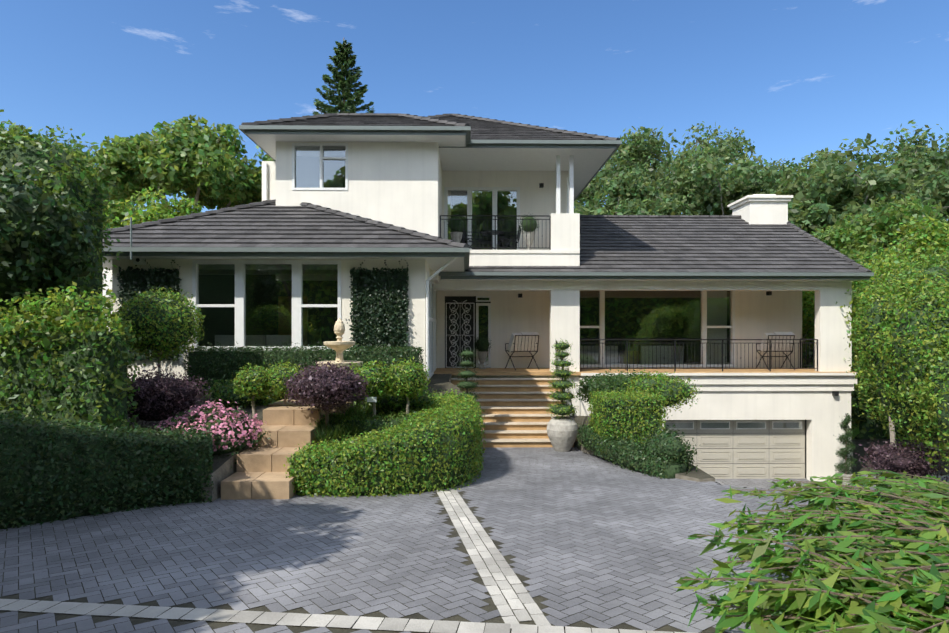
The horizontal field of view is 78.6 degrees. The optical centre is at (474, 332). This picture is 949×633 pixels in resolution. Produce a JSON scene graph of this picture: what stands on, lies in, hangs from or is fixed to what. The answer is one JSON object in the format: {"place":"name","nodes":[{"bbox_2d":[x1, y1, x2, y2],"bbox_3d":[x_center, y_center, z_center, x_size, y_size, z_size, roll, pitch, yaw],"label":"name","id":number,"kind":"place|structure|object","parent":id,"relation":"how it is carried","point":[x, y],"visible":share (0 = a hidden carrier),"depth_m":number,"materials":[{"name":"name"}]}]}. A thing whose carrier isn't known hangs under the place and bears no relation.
{"place":"outdoors","nodes":[
{"label":"outdoors","id":0,"kind":"place"},
{"bbox_2d":[103,269,111,328],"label":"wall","id":1,"kind":"structure","parent":0,"point":[108,279],"depth_m":29.72,"materials":[{"name":"white paint"}]},
{"bbox_2d":[0,446,948,632],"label":"paving","id":2,"kind":"structure","parent":0,"point":[394,621],"depth_m":6.11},
{"bbox_2d":[0,407,213,530],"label":"hedge","id":3,"kind":"object","parent":2,"relation":"on","point":[61,470],"visible":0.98,"depth_m":8.04,"materials":[{"name":"green plant"}]},
{"bbox_2d":[283,388,485,497],"bbox_3d":[-0.951,2.076,11.498,2.729,1.477,5.839,0,0,24],"label":"island hedge","id":4,"kind":"object","parent":2,"relation":"on","point":[438,445],"visible":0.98,"depth_m":9.58,"materials":[{"name":"green plant"}]},
{"bbox_2d":[547,416,577,451],"bbox_3d":[2.292,2.681,15.149,0.820,0.880,0.820,0,0,-1],"label":"urn","id":5,"kind":"object","parent":2,"relation":"on","point":[562,434],"visible":0.83,"depth_m":14.87,"materials":[{"name":"stone"}]},
{"bbox_2d":[546,338,579,420],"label":"cloud topiary","id":6,"kind":"object","parent":5,"relation":"on","point":[563,409],"visible":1,"depth_m":15.00,"materials":[{"name":"green plant"}]},
{"bbox_2d":[833,413,861,485],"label":"spiral topiary","id":7,"kind":"object","parent":2,"relation":"on","point":[848,431],"visible":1,"depth_m":18.28,"materials":[{"name":"green plant"}]},
{"bbox_2d":[836,237,931,446],"bbox_3d":[13.858,0.900,19.041,4.491,7.867,3.954,0,0,-25],"label":"screen tree","id":8,"kind":"object","parent":2,"relation":"on","point":[888,272],"visible":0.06,"depth_m":18.89,"materials":[{"name":"green plant"}]},
{"bbox_2d":[855,436,948,485],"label":"red shrub","id":9,"kind":"object","parent":2,"relation":"on","point":[892,458],"visible":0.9,"depth_m":12.39,"materials":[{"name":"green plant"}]},
{"bbox_2d":[899,234,948,269],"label":"screen tree","id":10,"kind":"object","parent":2,"relation":"on","point":[940,250],"visible":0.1,"depth_m":16.46,"materials":[{"name":"green plant"}]},
{"bbox_2d":[0,439,948,632],"bbox_3d":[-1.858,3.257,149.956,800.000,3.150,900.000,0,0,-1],"label":"ground","id":11,"kind":"structure","parent":0,"point":[538,599],"depth_m":5.79,"materials":[{"name":"soil"}]},
{"bbox_2d":[0,119,108,193],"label":"broad tree","id":12,"kind":"object","parent":11,"relation":"on","point":[17,126],"depth_m":36.19,"materials":[{"name":"green plant"}]},
{"bbox_2d":[57,139,143,208],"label":"eucalypt","id":13,"kind":"object","parent":11,"relation":"on","point":[92,143],"visible":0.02,"depth_m":50.50,"materials":[{"name":"green plant"}]},
{"bbox_2d":[103,184,202,229],"bbox_3d":[-13.508,-1.645,24.710,5.886,8.586,5.858,0,0,-1],"label":"magnolia","id":14,"kind":"object","parent":11,"relation":"on","point":[157,210],"visible":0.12,"depth_m":23.04,"materials":[{"name":"green plant"}]},
{"bbox_2d":[81,115,261,212],"bbox_3d":[-20.521,-5.960,41.525,12.552,18.182,12.768,0,0,-1],"label":"broad tree","id":15,"kind":"object","parent":11,"relation":"on","point":[201,166],"visible":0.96,"depth_m":37.43,"materials":[{"name":"green plant"}]},
{"bbox_2d":[254,145,273,201],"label":"broad tree","id":16,"kind":"object","parent":11,"relation":"on","point":[264,158],"depth_m":43.59,"materials":[{"name":"green plant"}]},
{"bbox_2d":[307,39,374,115],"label":"norfolk pine","id":17,"kind":"object","parent":11,"relation":"on","point":[343,59],"visible":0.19,"depth_m":59.01,"materials":[{"name":"green plant"}]},
{"bbox_2d":[221,378,573,499],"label":"steps","id":18,"kind":"structure","parent":11,"relation":"on","point":[515,410],"depth_m":11.27,"materials":[{"name":"stone"}]},
{"bbox_2d":[127,374,714,501],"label":"garden beds","id":19,"kind":"object","parent":11,"relation":"on","point":[222,464],"visible":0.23,"depth_m":11.21,"materials":[{"name":"soil"}]},
{"bbox_2d":[0,162,113,315],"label":"tree","id":20,"kind":"object","parent":19,"relation":"on","point":[43,242],"visible":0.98,"depth_m":9.48,"materials":[{"name":"green plant"}]},
{"bbox_2d":[0,109,123,326],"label":"tree","id":21,"kind":"object","parent":19,"relation":"on","point":[57,169],"visible":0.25,"depth_m":10.77,"materials":[{"name":"green plant"}]},
{"bbox_2d":[0,281,146,430],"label":"hedge","id":22,"kind":"object","parent":19,"relation":"on","point":[66,367],"visible":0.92,"depth_m":8.84,"materials":[{"name":"green plant"}]},
{"bbox_2d":[109,285,205,375],"bbox_3d":[-6.321,0.408,11.685,1.744,2.740,1.746,0,0,-1],"label":"topiary","id":23,"kind":"object","parent":19,"relation":"on","point":[163,325],"visible":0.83,"depth_m":11.29,"materials":[{"name":"green plant"}]},
{"bbox_2d":[127,362,210,429],"bbox_3d":[-5.908,1.232,10.862,2.097,1.384,1.580,0,0,-1],"label":"loropetalum shrub","id":24,"kind":"object","parent":19,"relation":"on","point":[157,398],"visible":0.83,"depth_m":10.54,"materials":[{"name":"purple plant"}]},
{"bbox_2d":[153,399,270,468],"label":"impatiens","id":25,"kind":"object","parent":19,"relation":"on","point":[230,431],"visible":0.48,"depth_m":9.84,"materials":[{"name":"pink plant"}]},
{"bbox_2d":[201,372,275,409],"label":"shrub","id":26,"kind":"object","parent":19,"relation":"on","point":[224,393],"visible":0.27,"depth_m":12.64,"materials":[{"name":"green plant"}]},
{"bbox_2d":[230,362,273,424],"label":"topiary","id":27,"kind":"object","parent":19,"relation":"on","point":[252,381],"visible":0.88,"depth_m":11.21,"materials":[{"name":"green plant"}]},
{"bbox_2d":[259,358,302,405],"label":"topiary","id":28,"kind":"object","parent":19,"relation":"on","point":[278,376],"visible":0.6,"depth_m":11.28,"materials":[{"name":"green plant"}]},
{"bbox_2d":[265,392,298,406],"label":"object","id":29,"kind":"object","parent":19,"relation":"on","point":[280,398],"depth_m":12.65,"materials":[{"name":"green plant"}]},
{"bbox_2d":[180,342,426,394],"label":"hedge","id":30,"kind":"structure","parent":19,"relation":"on","point":[212,363],"depth_m":13.80,"materials":[{"name":"green plant"}]},
{"bbox_2d":[282,358,371,434],"bbox_3d":[-2.763,1.206,10.738,1.575,1.446,1.554,0,0,-31],"label":"purple shrub","id":31,"kind":"object","parent":19,"relation":"on","point":[325,387],"visible":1,"depth_m":10.35,"materials":[{"name":"purple plant"}]},
{"bbox_2d":[315,318,362,368],"bbox_3d":[-3.010,0.641,12.929,1.040,1.930,1.040,0,0,-1],"label":"fountain","id":32,"kind":"object","parent":19,"relation":"on","point":[339,346],"visible":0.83,"depth_m":12.83,"materials":[{"name":"stone"}]},
{"bbox_2d":[310,394,372,444],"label":"mondo grass","id":33,"kind":"structure","parent":19,"relation":"on","point":[335,432],"depth_m":10.71,"materials":[{"name":"green plant"}]},
{"bbox_2d":[339,362,365,395],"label":"shrub","id":34,"kind":"object","parent":19,"relation":"on","point":[351,367],"visible":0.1,"depth_m":12.12,"materials":[{"name":"green plant"}]},
{"bbox_2d":[309,406,424,437],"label":"plants","id":35,"kind":"object","parent":19,"relation":"on","point":[378,422],"visible":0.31,"depth_m":10.93,"materials":[{"name":"green plant"}]},
{"bbox_2d":[367,397,376,401],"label":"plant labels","id":36,"kind":"object","parent":19,"relation":"on","point":[373,399],"visible":0.44,"depth_m":11.14,"materials":[{"name":"white metal"}]},
{"bbox_2d":[354,359,394,419],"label":"topiary","id":37,"kind":"object","parent":19,"relation":"on","point":[376,385],"visible":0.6,"depth_m":11.23,"materials":[{"name":"green plant"}]},
{"bbox_2d":[351,386,436,416],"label":"shrub","id":38,"kind":"object","parent":19,"relation":"on","point":[387,406],"visible":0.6,"depth_m":11.80,"materials":[{"name":"green plant"}]},
{"bbox_2d":[383,356,430,413],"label":"topiary","id":39,"kind":"object","parent":19,"relation":"on","point":[407,380],"visible":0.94,"depth_m":11.33,"materials":[{"name":"green plant"}]},
{"bbox_2d":[576,368,674,405],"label":"clipped hedge","id":40,"kind":"object","parent":19,"relation":"on","point":[606,382],"visible":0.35,"depth_m":15.95,"materials":[{"name":"green plant"}]},
{"bbox_2d":[586,386,670,452],"bbox_3d":[3.598,2.042,13.745,1.772,1.422,1.596,0,0,-1],"label":"clipped hedge","id":41,"kind":"object","parent":19,"relation":"on","point":[628,415],"visible":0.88,"depth_m":13.17,"materials":[{"name":"green plant"}]},
{"bbox_2d":[577,422,690,478],"bbox_3d":[3.293,2.524,12.794,1.044,0.666,4.001,0,0,-13],"label":"ramp ivy","id":42,"kind":"object","parent":19,"relation":"on","point":[627,453],"visible":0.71,"depth_m":12.03,"materials":[{"name":"green plant"}]},
{"bbox_2d":[636,420,700,474],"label":"shrub","id":43,"kind":"object","parent":19,"relation":"on","point":[666,444],"visible":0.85,"depth_m":11.22,"materials":[{"name":"green plant"}]},
{"bbox_2d":[112,142,856,480],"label":"house","id":44,"kind":"structure","parent":11,"relation":"on","point":[758,424],"depth_m":18.72,"materials":[{"name":"white paint"}]},
{"bbox_2d":[115,260,184,360],"bbox_3d":[-8.300,-0.654,14.758,1.863,2.799,0.338,0,0,-1],"label":"ivy panel","id":45,"kind":"object","parent":44,"relation":"attached to","point":[133,282],"visible":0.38,"depth_m":14.75,"materials":[{"name":"green plant"}]},
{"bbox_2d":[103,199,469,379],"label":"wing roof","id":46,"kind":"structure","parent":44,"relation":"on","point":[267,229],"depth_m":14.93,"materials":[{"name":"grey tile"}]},
{"bbox_2d":[347,259,408,350],"bbox_3d":[-2.495,-0.722,14.850,1.649,2.682,0.366,0,0,-1],"label":"ivy panel","id":47,"kind":"object","parent":44,"relation":"attached to","point":[379,307],"visible":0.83,"depth_m":14.84,"materials":[{"name":"green plant"}]},
{"bbox_2d":[239,113,621,220],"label":"roof","id":48,"kind":"structure","parent":44,"relation":"on","point":[469,143],"depth_m":18.18,"materials":[{"name":"tile"}]},
{"bbox_2d":[446,214,469,242],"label":"potted plant","id":49,"kind":"object","parent":44,"relation":"on","point":[456,226],"visible":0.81,"depth_m":19.01,"materials":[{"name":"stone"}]},
{"bbox_2d":[446,300,474,367],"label":"screen door scrolls","id":50,"kind":"object","parent":44,"relation":"attached to","point":[457,329],"visible":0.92,"depth_m":20.58,"materials":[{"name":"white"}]},
{"bbox_2d":[461,227,482,249],"bbox_3d":[-0.090,-3.083,19.666,0.728,0.942,0.715,0,0,-11],"label":"balcony chair","id":51,"kind":"object","parent":44,"relation":"on","point":[464,241],"visible":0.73,"depth_m":19.37,"materials":[{"name":"black metal"}]},
{"bbox_2d":[473,336,490,368],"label":"potted plant","id":52,"kind":"object","parent":44,"relation":"on","point":[481,344],"visible":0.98,"depth_m":20.00,"materials":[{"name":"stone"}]},
{"bbox_2d":[481,230,502,249],"bbox_3d":[0.591,-2.992,19.577,0.800,0.759,0.800,0,0,-1],"label":"balcony table","id":53,"kind":"object","parent":44,"relation":"on","point":[493,232],"visible":0.75,"depth_m":19.57,"materials":[{"name":"black metal"}]},
{"bbox_2d":[440,215,550,249],"bbox_3d":[0.666,-3.131,18.678,3.566,1.257,0.038,0,0,-1],"label":"balcony railing","id":54,"kind":"object","parent":44,"relation":"attached to","point":[495,219],"visible":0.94,"depth_m":18.67,"materials":[{"name":"black metal"}]},
{"bbox_2d":[499,225,520,249],"bbox_3d":[1.220,-3.083,19.683,0.728,0.942,0.715,0,0,9],"label":"balcony chair","id":55,"kind":"object","parent":44,"relation":"on","point":[504,241],"visible":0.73,"depth_m":19.43,"materials":[{"name":"black metal"}]},
{"bbox_2d":[505,332,539,369],"bbox_3d":[1.596,0.644,19.820,1.002,1.288,0.917,0,0,-21],"label":"porch chair","id":56,"kind":"object","parent":44,"relation":"on","point":[524,342],"visible":1,"depth_m":19.60,"materials":[{"name":"black metal"}]},
{"bbox_2d":[519,213,539,249],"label":"potted plant","id":57,"kind":"object","parent":44,"relation":"on","point":[528,231],"visible":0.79,"depth_m":19.05,"materials":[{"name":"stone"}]},
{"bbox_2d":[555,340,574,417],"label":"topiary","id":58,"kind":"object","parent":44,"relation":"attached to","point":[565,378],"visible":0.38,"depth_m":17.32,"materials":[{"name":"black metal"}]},
{"bbox_2d":[439,215,873,280],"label":"roof","id":59,"kind":"structure","parent":44,"relation":"attached to","point":[674,247],"depth_m":19.57,"materials":[{"name":"grey tile"}]},
{"bbox_2d":[580,338,817,371],"bbox_3d":[7.514,0.813,19.718,8.299,1.167,1.895,0,0,-1],"label":"veranda railing","id":60,"kind":"object","parent":44,"relation":"on","point":[770,357],"visible":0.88,"depth_m":18.78,"materials":[{"name":"black metal"}]},
{"bbox_2d":[757,332,794,369],"bbox_3d":[10.279,0.644,19.891,1.002,1.288,0.917,0,0,-1],"label":"veranda chair","id":61,"kind":"object","parent":44,"relation":"on","point":[783,346],"visible":0.83,"depth_m":19.66,"materials":[{"name":"black metal"}]},
{"bbox_2d":[574,200,581,208],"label":"tree","id":62,"kind":"object","parent":11,"relation":"on","point":[576,203],"depth_m":55.15,"materials":[{"name":"green plant"}]},
{"bbox_2d":[574,126,690,207],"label":"tree","id":63,"kind":"object","parent":11,"relation":"on","point":[636,155],"visible":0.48,"depth_m":57.65,"materials":[{"name":"green plant"}]},
{"bbox_2d":[574,172,698,214],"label":"eucalypt","id":64,"kind":"object","parent":11,"relation":"on","point":[629,195],"visible":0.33,"depth_m":44.20,"materials":[{"name":"green plant"}]},
{"bbox_2d":[620,367,702,415],"bbox_3d":[4.851,1.553,14.991,2.137,1.264,1.836,0,0,-1],"label":"light shrub","id":65,"kind":"object","parent":11,"relation":"on","point":[669,388],"visible":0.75,"depth_m":14.54,"materials":[{"name":"green plant"}]},
{"bbox_2d":[652,121,763,185],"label":"eucalypt","id":66,"kind":"object","parent":11,"relation":"on","point":[728,148],"visible":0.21,"depth_m":60.99,"materials":[{"name":"green plant"}]},
{"bbox_2d":[649,144,806,214],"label":"tree","id":67,"kind":"object","parent":11,"relation":"on","point":[697,175],"visible":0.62,"depth_m":47.76,"materials":[{"name":"green plant"}]},
{"bbox_2d":[802,291,814,345],"bbox_3d":[13.762,0.265,25.180,4.428,9.148,4.339,0,0,-1],"label":"screen tree","id":68,"kind":"object","parent":11,"relation":"on","point":[804,297],"visible":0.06,"depth_m":24.34,"materials":[{"name":"green plant"}]},
{"bbox_2d":[674,470,948,632],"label":"bush","id":69,"kind":"object","parent":11,"relation":"on","point":[876,560],"visible":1,"depth_m":3.98,"materials":[{"name":"green plant"}]},
{"bbox_2d":[750,133,940,204],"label":"tree","id":70,"kind":"object","parent":11,"relation":"on","point":[795,182],"visible":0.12,"depth_m":44.70,"materials":[{"name":"green plant"}]},
{"bbox_2d":[802,252,900,455],"bbox_3d":[14.436,0.850,22.092,4.533,7.970,4.416,0,0,-1],"label":"screen tree","id":71,"kind":"object","parent":11,"relation":"on","point":[809,312],"visible":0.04,"depth_m":22.30,"materials":[{"name":"green plant"}]},
{"bbox_2d":[788,155,938,243],"bbox_3d":[23.943,-2.337,38.722,10.147,18.991,10.821,0,0,-35],"label":"tree","id":72,"kind":"object","parent":11,"relation":"on","point":[826,203],"visible":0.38,"depth_m":36.46,"materials":[{"name":"green plant"}]},
{"bbox_2d":[802,235,937,439],"bbox_3d":[23.159,0.554,26.764,21.574,10.570,3.490,0,0,-1],"label":"boundary hedge","id":73,"kind":"object","parent":11,"relation":"on","point":[863,427],"visible":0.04,"depth_m":26.23,"materials":[{"name":"green plant"}]},
{"bbox_2d":[810,193,948,258],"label":"tree","id":74,"kind":"object","parent":11,"relation":"on","point":[880,221],"visible":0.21,"depth_m":29.06,"materials":[{"name":"green plant"}]},
{"bbox_2d":[844,268,948,456],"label":"tree","id":75,"kind":"object","parent":11,"relation":"on","point":[902,325],"visible":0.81,"depth_m":12.29,"materials":[{"name":"green plant"}]},
{"bbox_2d":[856,216,948,457],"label":"tree","id":76,"kind":"object","parent":11,"relation":"on","point":[930,234],"visible":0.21,"depth_m":21.47,"materials":[{"name":"green plant"}]},
{"bbox_2d":[858,249,948,436],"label":"tree","id":77,"kind":"object","parent":11,"relation":"on","point":[936,270],"visible":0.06,"depth_m":14.12,"materials":[{"name":"green plant"}]},
{"bbox_2d":[862,120,948,179],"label":"eucalypt","id":78,"kind":"object","parent":11,"relation":"on","point":[936,156],"visible":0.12,"depth_m":47.30,"materials":[{"name":"green plant"}]},
{"bbox_2d":[876,449,948,488],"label":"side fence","id":79,"kind":"object","parent":11,"relation":"on","point":[933,472],"depth_m":17.24,"materials":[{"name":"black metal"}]},
{"bbox_2d":[888,137,948,220],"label":"eucalypt","id":80,"kind":"object","parent":11,"relation":"on","point":[942,187],"visible":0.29,"depth_m":40.66,"materials":[{"name":"green plant"}]},
{"bbox_2d":[901,335,948,471],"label":"shrub","id":81,"kind":"object","parent":11,"relation":"on","point":[937,388],"visible":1,"depth_m":10.99,"materials":[{"name":"green plant"}]},
{"bbox_2d":[0,0,948,219],"label":"sky","id":82,"kind":"structure","parent":0,"point":[800,78],"materials":[{"name":"blue"}]},
{"bbox_3d":[-0.192,2.721,15.416,0.720,0.800,0.720,0,0,-1],"label":"urn","id":83,"kind":"object","parent":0,"visible":0},
{"bbox_2d":[453,345,480,407],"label":"cloud topiary","id":84,"kind":"object","parent":83,"relation":"on","point":[466,384],"visible":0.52,"depth_m":15.30,"materials":[{"name":"green plant"}]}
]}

